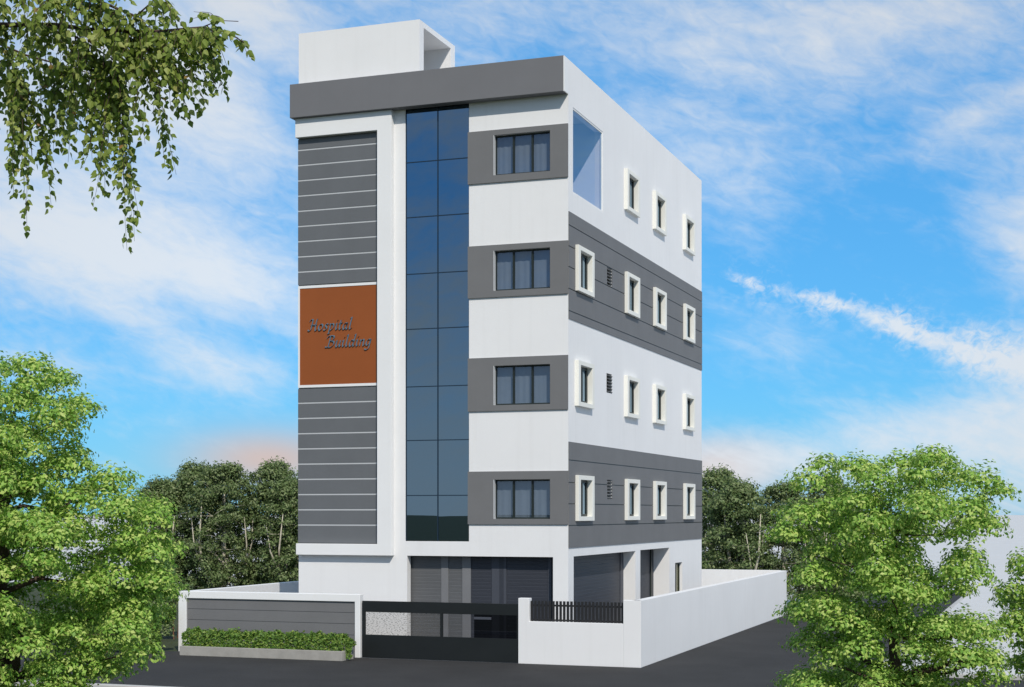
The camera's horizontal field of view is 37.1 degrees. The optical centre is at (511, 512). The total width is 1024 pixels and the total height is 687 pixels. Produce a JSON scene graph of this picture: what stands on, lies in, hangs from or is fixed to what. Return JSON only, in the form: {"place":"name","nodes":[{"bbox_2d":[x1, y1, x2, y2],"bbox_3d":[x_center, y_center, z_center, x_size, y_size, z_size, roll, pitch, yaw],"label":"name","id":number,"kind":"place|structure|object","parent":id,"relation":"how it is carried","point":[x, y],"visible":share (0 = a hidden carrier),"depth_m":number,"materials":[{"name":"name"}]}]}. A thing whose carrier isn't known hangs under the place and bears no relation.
{"place":"outdoors","nodes":[
{"label":"outdoors","id":0,"kind":"place"},
{"bbox_2d":[26,609,95,646],"bbox_3d":[-13.102,3.424,45.058,2.723,1.196,0.992,0,0,20],"label":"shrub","id":1,"kind":"object","parent":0,"point":[53,620],"visible":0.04,"depth_m":44.98,"materials":[{"name":"green plant"}]},
{"bbox_2d":[7,582,229,650],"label":"meadow","id":2,"kind":"structure","parent":0,"point":[169,642],"depth_m":61.70,"materials":[{"name":"green plant"}]},
{"bbox_2d":[86,577,193,638],"bbox_3d":[-12.099,3.034,49.691,3.454,1.974,1.370,0,0,20],"label":"shrub","id":3,"kind":"object","parent":2,"relation":"on","point":[165,631],"visible":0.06,"depth_m":48.71,"materials":[{"name":"green plant"}]},
{"bbox_2d":[117,474,197,581],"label":"grove tree","id":4,"kind":"object","parent":2,"relation":"on","point":[157,485],"visible":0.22,"depth_m":72.70,"materials":[{"name":"green plant"}]},
{"bbox_2d":[158,457,242,589],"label":"grove tree","id":5,"kind":"object","parent":2,"relation":"on","point":[188,475],"visible":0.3,"depth_m":72.62,"materials":[{"name":"green plant"}]},
{"bbox_2d":[174,460,265,589],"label":"grove tree","id":6,"kind":"object","parent":2,"relation":"on","point":[228,475],"visible":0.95,"depth_m":71.17,"materials":[{"name":"green plant"}]},
{"bbox_2d":[229,455,297,583],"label":"grove tree","id":7,"kind":"object","parent":2,"relation":"on","point":[269,471],"visible":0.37,"depth_m":72.00,"materials":[{"name":"green plant"}]},
{"bbox_2d":[253,473,298,583],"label":"grove tree","id":8,"kind":"object","parent":2,"relation":"on","point":[284,538],"visible":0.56,"depth_m":70.30,"materials":[{"name":"green plant"}]},
{"bbox_2d":[353,657,503,662],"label":"yard","id":9,"kind":"structure","parent":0,"point":[438,660],"depth_m":41.56,"materials":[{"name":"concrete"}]},
{"bbox_2d":[362,601,517,662],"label":"gate","id":10,"kind":"structure","parent":9,"relation":"on","point":[495,639],"depth_m":41.29,"materials":[{"name":"black metal"}]},
{"bbox_2d":[637,570,786,667],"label":"boundary wall","id":11,"kind":"structure","parent":9,"relation":"on","point":[675,623],"depth_m":46.50,"materials":[{"name":"white paint"}]},
{"bbox_2d":[702,569,780,585],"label":"boundary wall","id":12,"kind":"structure","parent":9,"relation":"on","point":[712,576],"depth_m":60.65,"materials":[{"name":"white paint"}]},
{"bbox_2d":[290,19,701,637],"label":"hospital building","id":13,"kind":"structure","parent":0,"point":[500,333],"depth_m":44.15,"materials":[{"name":"white paint"}]},
{"bbox_2d":[493,479,549,518],"bbox_3d":[0.312,-0.387,42.946,1.680,1.106,0.268,0,0,20],"label":"window","id":14,"kind":"structure","parent":13,"relation":"in","point":[512,499],"depth_m":43.07,"materials":[{"name":"blue glass"}]},
{"bbox_2d":[493,364,549,404],"bbox_3d":[0.312,-3.596,42.946,1.680,1.111,0.268,0,0,20],"label":"window","id":15,"kind":"structure","parent":13,"relation":"in","point":[519,384],"depth_m":43.06,"materials":[{"name":"blue glass"}]},
{"bbox_2d":[493,248,549,290],"bbox_3d":[0.312,-6.835,42.946,1.680,1.128,0.268,0,0,20],"label":"window","id":16,"kind":"structure","parent":13,"relation":"in","point":[529,268],"depth_m":43.07,"materials":[{"name":"blue glass"}]},
{"bbox_2d":[493,131,549,174],"bbox_3d":[0.312,-10.095,42.946,1.680,1.128,0.268,0,0,20],"label":"window","id":17,"kind":"structure","parent":13,"relation":"in","point":[528,152],"depth_m":43.07,"materials":[{"name":"blue glass"}]},
{"bbox_2d":[575,475,594,520],"bbox_3d":[2.027,-0.420,43.678,0.240,1.290,1.540,0,0,20],"label":"window","id":18,"kind":"structure","parent":13,"relation":"in","point":[584,485],"depth_m":43.92,"materials":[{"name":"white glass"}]},
{"bbox_2d":[575,360,594,408],"bbox_3d":[2.027,-3.660,43.678,0.240,1.290,1.540,0,0,20],"label":"window","id":19,"kind":"structure","parent":13,"relation":"in","point":[584,371],"depth_m":43.92,"materials":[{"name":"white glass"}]},
{"bbox_2d":[575,244,594,297],"bbox_3d":[2.027,-6.900,43.678,0.240,1.290,1.540,0,0,20],"label":"window","id":20,"kind":"structure","parent":13,"relation":"in","point":[584,258],"depth_m":43.92,"materials":[{"name":"white glass"}]},
{"bbox_2d":[573,108,601,211],"bbox_3d":[2.173,-10.167,44.187,0.048,2.403,2.941,0,0,20],"label":"corner window","id":21,"kind":"structure","parent":13,"relation":"in","point":[574,110],"depth_m":45.52,"materials":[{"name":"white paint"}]},
{"bbox_2d":[624,479,639,519],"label":"window","id":22,"kind":"structure","parent":13,"relation":"in","point":[632,486],"depth_m":48.77,"materials":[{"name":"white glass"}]},
{"bbox_2d":[624,375,639,418],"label":"window","id":23,"kind":"structure","parent":13,"relation":"in","point":[631,384],"depth_m":48.67,"materials":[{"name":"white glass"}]},
{"bbox_2d":[624,271,639,318],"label":"window","id":24,"kind":"structure","parent":13,"relation":"in","point":[632,282],"depth_m":48.68,"materials":[{"name":"white glass"}]},
{"bbox_2d":[624,168,639,217],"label":"window","id":25,"kind":"structure","parent":13,"relation":"in","point":[631,180],"depth_m":48.67,"materials":[{"name":"white glass"}]},
{"bbox_2d":[653,481,666,519],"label":"window","id":26,"kind":"structure","parent":13,"relation":"in","point":[659,488],"depth_m":52.01,"materials":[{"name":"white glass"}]},
{"bbox_2d":[653,384,666,424],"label":"window","id":27,"kind":"structure","parent":13,"relation":"in","point":[659,392],"depth_m":52.01,"materials":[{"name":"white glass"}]},
{"bbox_2d":[653,287,666,330],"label":"window","id":28,"kind":"structure","parent":13,"relation":"in","point":[659,296],"depth_m":52.01,"materials":[{"name":"white glass"}]},
{"bbox_2d":[653,190,666,235],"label":"window","id":29,"kind":"structure","parent":13,"relation":"in","point":[659,201],"depth_m":52.01,"materials":[{"name":"white glass"}]},
{"bbox_2d":[675,562,679,591],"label":"low window","id":30,"kind":"structure","parent":13,"relation":"in","point":[677,565],"depth_m":54.86,"materials":[{"name":"beige glass"}]},
{"bbox_2d":[683,483,694,518],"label":"window","id":31,"kind":"structure","parent":13,"relation":"in","point":[688,489],"depth_m":56.03,"materials":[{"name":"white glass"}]},
{"bbox_2d":[683,393,694,430],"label":"window","id":32,"kind":"structure","parent":13,"relation":"in","point":[688,400],"depth_m":55.99,"materials":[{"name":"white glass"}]},
{"bbox_2d":[683,304,694,343],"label":"window","id":33,"kind":"structure","parent":13,"relation":"in","point":[688,311],"depth_m":55.99,"materials":[{"name":"white glass"}]},
{"bbox_2d":[683,214,694,255],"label":"window","id":34,"kind":"structure","parent":13,"relation":"in","point":[688,223],"depth_m":55.99,"materials":[{"name":"white glass"}]},
{"bbox_2d":[0,0,1023,514],"label":"sky","id":35,"kind":"structure","parent":0,"point":[859,164],"materials":[{"name":"blue"}]},
{"bbox_2d":[9,515,1023,604],"bbox_3d":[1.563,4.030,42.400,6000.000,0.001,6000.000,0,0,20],"label":"ground","id":36,"kind":"structure","parent":0,"point":[998,549],"depth_m":178.28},
{"bbox_2d":[16,680,169,686],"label":"kerb","id":37,"kind":"structure","parent":36,"relation":"on","point":[106,685],"depth_m":34.58,"materials":[{"name":"grey concrete"}]},
{"bbox_2d":[190,581,298,592],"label":"boundary wall","id":38,"kind":"structure","parent":36,"relation":"on","point":[288,587],"depth_m":48.47,"materials":[{"name":"white paint"}]},
{"bbox_2d":[702,463,760,568],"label":"grove tree","id":39,"kind":"object","parent":36,"relation":"on","point":[710,479],"visible":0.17,"depth_m":65.34,"materials":[{"name":"green plant"}]},
{"bbox_2d":[702,475,776,569],"bbox_3d":[9.290,1.263,63.487,3.655,5.660,4.034,0,0,22],"label":"grove tree","id":40,"kind":"object","parent":36,"relation":"on","point":[735,495],"visible":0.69,"depth_m":62.83,"materials":[{"name":"green plant"}]},
{"bbox_2d":[744,479,825,606],"bbox_3d":[11.394,1.340,63.696,3.880,5.486,3.999,0,0,1],"label":"grove tree","id":41,"kind":"object","parent":36,"relation":"on","point":[774,495],"visible":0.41,"depth_m":63.25,"materials":[{"name":"green plant"}]},
{"bbox_2d":[791,473,871,601],"bbox_3d":[13.530,1.110,64.623,4.007,5.938,3.911,0,0,38],"label":"grove tree","id":42,"kind":"object","parent":36,"relation":"on","point":[818,496],"visible":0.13,"depth_m":63.99,"materials":[{"name":"green plant"}]},
{"bbox_2d":[883,593,1022,679],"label":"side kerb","id":43,"kind":"structure","parent":36,"relation":"on","point":[961,675],"depth_m":37.07,"materials":[{"name":"grey concrete"}]},
{"bbox_2d":[19,592,1023,686],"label":"road","id":44,"kind":"structure","parent":0,"point":[757,656],"depth_m":38.54,"materials":[{"name":"grey asphalt"}]},
{"bbox_2d":[87,603,176,653],"bbox_3d":[-10.981,3.277,44.058,2.574,1.490,0.987,0,0,20],"label":"shrub","id":45,"kind":"object","parent":44,"relation":"on","point":[165,622],"visible":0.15,"depth_m":43.51,"materials":[{"name":"green plant"}]},
{"bbox_2d":[180,644,352,660],"bbox_3d":[-6.838,3.865,42.362,5.070,0.270,0.700,0,0,20],"label":"planter","id":46,"kind":"object","parent":44,"relation":"on","point":[271,653],"visible":0.84,"depth_m":41.99,"materials":[{"name":"concrete"}]},
{"bbox_2d":[181,626,348,650],"bbox_3d":[-6.841,3.486,42.364,5.068,0.587,0.707,0,0,20],"label":"hedge","id":47,"kind":"object","parent":46,"relation":"in","point":[198,636],"visible":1,"depth_m":42.12,"materials":[{"name":"green plant"}]},
{"bbox_2d":[342,637,356,659],"bbox_3d":[-4.416,3.702,41.485,0.341,0.638,0.376,0,0,20],"label":"shrub","id":48,"kind":"object","parent":46,"relation":"in","point":[349,643],"visible":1,"depth_m":41.36,"materials":[{"name":"green plant"}]},
{"bbox_2d":[178,591,362,657],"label":"boundary wall","id":49,"kind":"structure","parent":44,"relation":"on","point":[326,613],"depth_m":43.11,"materials":[{"name":"white paint"}]},
{"bbox_2d":[518,598,639,667],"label":"boundary wall","id":50,"kind":"structure","parent":44,"relation":"on","point":[583,644],"depth_m":39.98,"materials":[{"name":"white paint"}]},
{"bbox_2d":[531,601,622,623],"bbox_3d":[1.709,2.604,40.133,2.566,0.555,0.042,0,0,20],"label":"railing","id":51,"kind":"object","parent":50,"relation":"on","point":[578,606],"visible":1,"depth_m":40.11,"materials":[{"name":"black metal"}]},
{"bbox_2d":[887,591,1023,674],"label":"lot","id":52,"kind":"structure","parent":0,"point":[978,603],"depth_m":60.31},
{"label":"verge","id":53,"kind":"structure","parent":0,"visible":0},
{"bbox_2d":[0,350,190,686],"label":"broadleaf tree","id":54,"kind":"object","parent":53,"relation":"on","point":[26,482],"visible":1,"depth_m":19.75,"materials":[{"name":"green plant"}]},
{"bbox_2d":[0,0,254,252],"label":"birch tree","id":55,"kind":"object","parent":53,"relation":"on","point":[135,64],"visible":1,"depth_m":8.96,"materials":[{"name":"green plant"}]},
{"bbox_2d":[759,443,1022,686],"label":"broadleaf tree","id":56,"kind":"object","parent":53,"relation":"on","point":[892,572],"visible":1,"depth_m":20.48,"materials":[{"name":"green plant"}]},
{"bbox_2d":[987,546,1023,684],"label":"broadleaf tree","id":57,"kind":"object","parent":53,"relation":"on","point":[1007,595],"visible":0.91,"depth_m":21.60,"materials":[{"name":"green plant"}]}
]}

